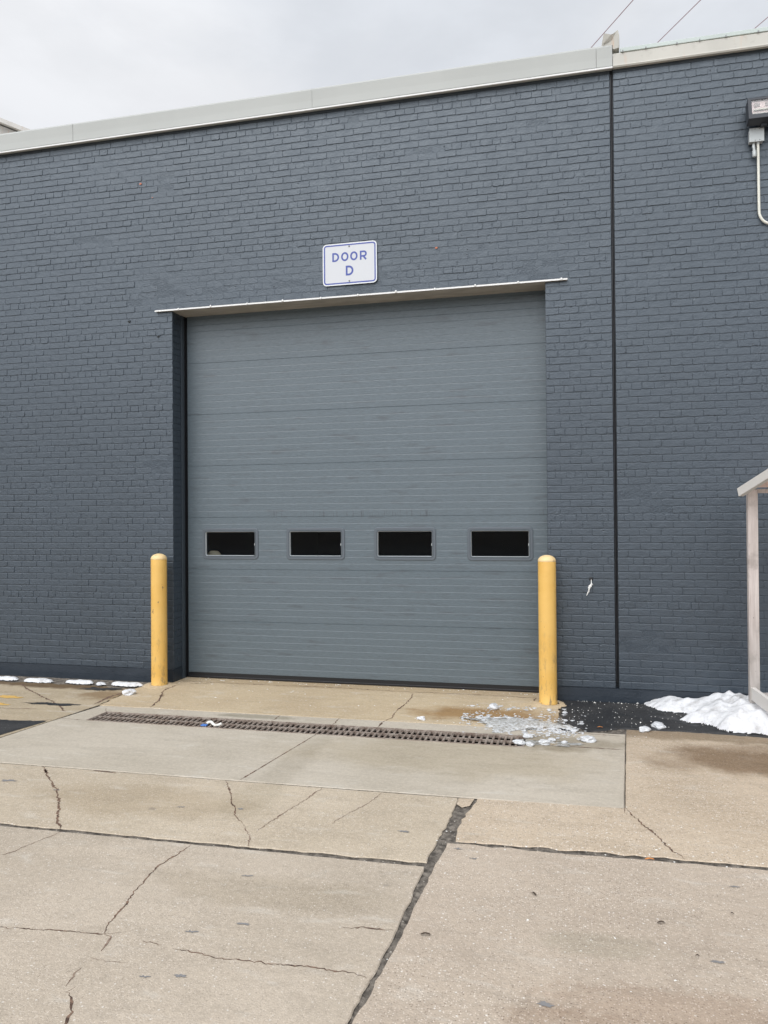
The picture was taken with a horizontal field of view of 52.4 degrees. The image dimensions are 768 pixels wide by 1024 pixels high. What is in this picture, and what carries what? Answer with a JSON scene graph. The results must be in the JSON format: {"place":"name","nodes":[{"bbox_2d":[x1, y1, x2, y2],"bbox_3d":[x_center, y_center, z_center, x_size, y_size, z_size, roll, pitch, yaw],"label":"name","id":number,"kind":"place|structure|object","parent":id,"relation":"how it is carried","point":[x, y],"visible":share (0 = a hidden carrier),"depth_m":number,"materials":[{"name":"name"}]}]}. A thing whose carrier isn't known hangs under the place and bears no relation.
{"place":"outdoors","nodes":[
{"label":"outdoors","id":0,"kind":"place"},
{"bbox_2d":[0,681,124,737],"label":"pavement","id":1,"kind":"structure","parent":0,"point":[18,709],"depth_m":8.14,"materials":[{"name":"concrete"}]},
{"bbox_2d":[0,695,21,704],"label":"yellow marking","id":2,"kind":"object","parent":1,"relation":"on","point":[6,696],"visible":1,"depth_m":8.25,"materials":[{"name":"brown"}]},
{"bbox_2d":[0,719,44,734],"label":"asphalt strip","id":3,"kind":"object","parent":1,"relation":"on","point":[6,726],"visible":1,"depth_m":7.14,"materials":[{"name":"black asphalt"}]},
{"bbox_2d":[22,702,80,705],"bbox_3d":[-3.409,1.955,7.953,0.696,0.001,0.112,-1,-1,14],"label":"tar smear","id":4,"kind":"object","parent":1,"relation":"on","point":[61,704],"visible":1,"depth_m":7.96,"materials":[{"name":"black asphalt"}]},
{"bbox_2d":[79,687,122,690],"bbox_3d":[-3.144,1.959,8.642,0.542,0.001,0.169,-1,-1,14],"label":"tar smear","id":5,"kind":"object","parent":1,"relation":"on","point":[96,688],"visible":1,"depth_m":8.65,"materials":[{"name":"black asphalt"}]},
{"bbox_2d":[0,826,423,1023],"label":"front pavement","id":6,"kind":"structure","parent":0,"point":[93,928],"depth_m":3.54,"materials":[{"name":"concrete"}]},
{"bbox_2d":[2,779,737,1007],"bbox_3d":[-0.751,1.899,4.029,4.862,0.001,1.770,-1,-1,20],"label":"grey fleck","id":7,"kind":"object","parent":6,"relation":"on","point":[543,1003],"visible":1,"depth_m":3.39,"materials":[{"name":"grey concrete"}]},
{"bbox_2d":[0,763,457,863],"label":"pavement","id":8,"kind":"structure","parent":0,"point":[353,824],"depth_m":4.96,"materials":[{"name":"concrete"}]},
{"bbox_2d":[0,706,625,808],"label":"concrete apron","id":9,"kind":"object","parent":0,"point":[588,774],"visible":0.9,"depth_m":6.09,"materials":[{"name":"beige concrete"}]},
{"bbox_2d":[87,711,525,746],"bbox_3d":[-0.785,2.058,6.968,4.038,0.263,0.328,-1,-1,14],"label":"trench drain","id":10,"kind":"object","parent":9,"relation":"in","point":[375,732],"visible":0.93,"depth_m":6.96,"materials":[{"name":"metal"}]},
{"bbox_2d":[201,721,221,726],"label":"litter","id":11,"kind":"object","parent":10,"relation":"on","point":[213,723],"visible":1,"depth_m":7.07,"materials":[{"name":"white paper"}]},
{"bbox_2d":[512,739,524,744],"bbox_3d":[1.109,1.889,6.410,0.076,0.042,0.100,0,-1,-40],"label":"ice lump","id":12,"kind":"object","parent":10,"relation":"on","point":[518,742],"visible":1,"depth_m":6.39,"materials":[{"name":"white ice"}]},
{"bbox_2d":[460,717,582,746],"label":"melt water","id":13,"kind":"structure","parent":9,"relation":"on","point":[558,743],"depth_m":6.48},
{"bbox_2d":[523,733,532,738],"bbox_3d":[1.219,1.891,6.597,0.089,0.039,0.082,-1,-1,14],"label":"ice lump","id":14,"kind":"object","parent":9,"relation":"on","point":[526,735],"visible":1,"depth_m":6.58,"materials":[{"name":"white ice"}]},
{"bbox_2d":[525,742,533,746],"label":"ice lump","id":15,"kind":"object","parent":9,"relation":"on","point":[530,744],"visible":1,"depth_m":6.35,"materials":[{"name":"white"}]},
{"bbox_2d":[539,739,550,744],"bbox_3d":[1.323,1.888,6.404,0.088,0.040,0.082,0,-1,-36],"label":"ice lump","id":16,"kind":"object","parent":9,"relation":"on","point":[544,742],"visible":1,"depth_m":6.38,"materials":[{"name":"white ice"}]},
{"bbox_2d":[580,735,596,742],"bbox_3d":[1.698,1.882,6.486,0.135,0.048,0.104,-1,-1,14],"label":"ice lump","id":17,"kind":"object","parent":9,"relation":"on","point":[588,739],"visible":1,"depth_m":6.45,"materials":[{"name":"white ice"}]},
{"bbox_2d":[99,677,559,729],"bbox_3d":[-0.529,1.962,8.124,4.610,0.052,1.579,-1,-1,14],"label":"slab","id":18,"kind":"object","parent":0,"point":[332,700],"depth_m":8.00,"materials":[{"name":"concrete"}]},
{"bbox_2d":[122,689,136,695],"bbox_3d":[-2.728,1.929,8.365,0.142,0.054,0.127,0,-1,-1],"label":"ice lump","id":19,"kind":"object","parent":18,"relation":"on","point":[128,692],"visible":1,"depth_m":8.33,"materials":[{"name":"white ice"}]},
{"bbox_2d":[142,682,178,688],"bbox_3d":[-2.544,1.952,8.809,0.384,0.018,0.389,-1,-1,14],"label":"concrete collar","id":20,"kind":"object","parent":18,"relation":"on","point":[150,686],"visible":0.77,"depth_m":8.73,"materials":[{"name":"beige concrete"}]},
{"bbox_2d":[151,554,167,685],"bbox_3d":[-2.554,1.216,8.855,0.183,1.488,0.183,-1,-1,14],"label":"bollard","id":21,"kind":"object","parent":20,"relation":"on","point":[158,619],"visible":1,"depth_m":8.78,"materials":[{"name":"yellow plastic"}]},
{"bbox_2d":[417,716,424,720],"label":"ice lump","id":22,"kind":"object","parent":18,"relation":"on","point":[422,718],"visible":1,"depth_m":7.20,"materials":[{"name":"white ice"}]},
{"bbox_2d":[487,703,498,709],"bbox_3d":[1.063,1.892,7.612,0.114,0.059,0.150,-1,-1,14],"label":"ice lump","id":23,"kind":"object","parent":18,"relation":"on","point":[493,706],"visible":1,"depth_m":7.56,"materials":[{"name":"white ice"}]},
{"bbox_2d":[460,704,586,739],"bbox_3d":[1.274,1.907,7.154,1.158,0.020,1.096,-1,-1,14],"label":"ice slush","id":24,"kind":"object","parent":18,"relation":"on","point":[554,730],"visible":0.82,"depth_m":7.04,"materials":[{"name":"white ice"}]},
{"bbox_2d":[481,718,573,732],"bbox_3d":[1.277,1.899,7.035,0.778,0.027,0.486,0,-1,-8],"label":"slush mass","id":25,"kind":"object","parent":24,"relation":"on","point":[505,725],"visible":1,"depth_m":6.95,"materials":[{"name":"white snow"}]},
{"bbox_2d":[528,700,566,708],"bbox_3d":[1.647,1.912,7.769,0.416,0.018,0.378,-1,-1,14],"label":"concrete collar","id":26,"kind":"object","parent":18,"relation":"on","point":[537,703],"visible":0.8,"depth_m":7.69,"materials":[{"name":"beige concrete"}]},
{"bbox_2d":[538,555,557,704],"bbox_3d":[1.642,1.175,7.831,0.183,1.488,0.183,-1,-1,14],"label":"bollard","id":27,"kind":"object","parent":26,"relation":"on","point":[547,629],"visible":1,"depth_m":7.75,"materials":[{"name":"yellow plastic"}]},
{"bbox_2d":[0,675,767,1022],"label":"ground","id":28,"kind":"structure","parent":0,"point":[62,681],"depth_m":4.55,"materials":[{"name":"grey concrete"}]},
{"bbox_2d":[0,676,18,680],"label":"snow strip","id":29,"kind":"object","parent":28,"relation":"on","point":[6,678],"visible":1,"depth_m":9.17,"materials":[{"name":"white snow"}]},
{"bbox_2d":[0,118,29,133],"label":"neighbouring building","id":30,"kind":"structure","parent":28,"relation":"on","point":[6,126],"depth_m":23.37,"materials":[{"name":"beige metal"}]},
{"bbox_2d":[24,678,52,682],"bbox_3d":[-4.026,1.951,9.077,0.416,0.042,0.146,-1,-1,14],"label":"snow strip","id":31,"kind":"object","parent":28,"relation":"on","point":[40,680],"visible":1,"depth_m":9.03,"materials":[{"name":"white snow"}]},
{"bbox_2d":[66,679,93,683],"bbox_3d":[-3.506,1.948,8.981,0.389,0.039,0.144,-1,-1,14],"label":"snow strip","id":32,"kind":"object","parent":28,"relation":"on","point":[80,681],"visible":1,"depth_m":8.94,"materials":[{"name":"white snow"}]},
{"bbox_2d":[112,681,141,686],"bbox_3d":[-2.911,1.943,8.835,0.416,0.038,0.156,-1,-1,14],"label":"snow strip","id":33,"kind":"object","parent":28,"relation":"on","point":[126,684],"visible":1,"depth_m":8.79,"materials":[{"name":"white snow"}]},
{"bbox_2d":[0,27,767,703],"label":"brick building","id":34,"kind":"structure","parent":28,"relation":"on","point":[544,333],"depth_m":8.56,"materials":[{"name":"grey brick"}]},
{"bbox_2d":[323,240,376,285],"bbox_3d":[-0.376,-2.710,8.502,0.614,0.458,0.012,-1,-1,14],"label":"door sign","id":35,"kind":"object","parent":34,"relation":"attached to","point":[350,263],"visible":1,"depth_m":8.50,"materials":[{"name":"white metal"}]},
{"bbox_2d":[187,290,546,692],"bbox_3d":[-0.268,-0.226,8.789,4.247,4.329,0.051,-1,-1,14],"label":"overhead door","id":36,"kind":"structure","parent":34,"relation":"in","point":[367,483],"depth_m":8.74,"materials":[{"name":"metal"}]},
{"bbox_2d":[586,577,592,595],"bbox_3d":[2.078,0.751,7.876,0.068,0.194,0.033,-1,-1,14],"label":"hanging cord","id":37,"kind":"object","parent":34,"relation":"hanging from","point":[591,584],"visible":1,"depth_m":7.87,"materials":[{"name":"white rubber"}]},
{"bbox_2d":[591,0,632,47],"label":"overhead cable","id":38,"kind":"object","parent":34,"relation":"attached to","point":[612,23],"visible":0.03,"depth_m":11.25,"materials":[{"name":"black plastic"}]},
{"bbox_2d":[745,96,767,128],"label":"floodlight","id":39,"kind":"object","parent":34,"relation":"attached to","point":[756,108],"visible":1,"depth_m":7.38,"materials":[{"name":"grey metal"}]},
{"bbox_2d":[748,127,767,224],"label":"conduit","id":40,"kind":"object","parent":34,"relation":"attached to","point":[756,136],"visible":1,"depth_m":7.50,"materials":[{"name":"grey metal"}]},
{"bbox_2d":[0,0,767,129],"label":"sky","id":41,"kind":"structure","parent":0,"point":[63,62],"materials":[{"name":"white"}]},
{"bbox_2d":[352,843,767,1023],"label":"corner pavement","id":42,"kind":"structure","parent":0,"point":[495,956],"depth_m":3.39,"materials":[{"name":"concrete"}]},
{"bbox_2d":[348,798,476,1023],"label":"joint filling","id":43,"kind":"object","parent":42,"relation":"on","point":[462,808],"visible":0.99,"depth_m":4.14,"materials":[{"name":"black asphalt"},{"name":"tar"},{"name":"dirt"}]},
{"bbox_2d":[456,730,767,868],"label":"pavement","id":44,"kind":"structure","parent":0,"point":[695,786],"depth_m":4.89,"materials":[{"name":"concrete"}]},
{"bbox_2d":[639,726,650,731],"bbox_3d":[2.262,1.882,6.771,0.109,0.045,0.090,0,-1,-2],"label":"ice lump","id":45,"kind":"object","parent":44,"relation":"on","point":[644,729],"visible":1,"depth_m":6.74,"materials":[{"name":"white ice"}]},
{"bbox_2d":[560,700,767,737],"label":"asphalt patch","id":46,"kind":"object","parent":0,"point":[628,719],"visible":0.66,"depth_m":7.16,"materials":[{"name":"black asphalt"}]},
{"bbox_2d":[651,721,665,729],"bbox_3d":[2.418,1.879,6.871,0.094,0.051,0.150,0,-1,-13],"label":"ice lump","id":47,"kind":"object","parent":46,"relation":"on","point":[658,725],"visible":1,"depth_m":6.84,"materials":[{"name":"white ice"}]},
{"bbox_2d":[644,690,767,734],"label":"snow pile","id":48,"kind":"object","parent":46,"relation":"on","point":[728,710],"visible":0.85,"depth_m":6.99,"materials":[{"name":"white snow"}]},
{"bbox_2d":[737,469,767,711],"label":"timber frame","id":49,"kind":"object","parent":46,"relation":"on","point":[750,491],"visible":1,"depth_m":6.94,"materials":[{"name":"white wood"}]},
{"bbox_2d":[657,0,700,42],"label":"overhead cable","id":50,"kind":"object","parent":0,"point":[682,17],"depth_m":11.08,"materials":[{"name":"black plastic"}]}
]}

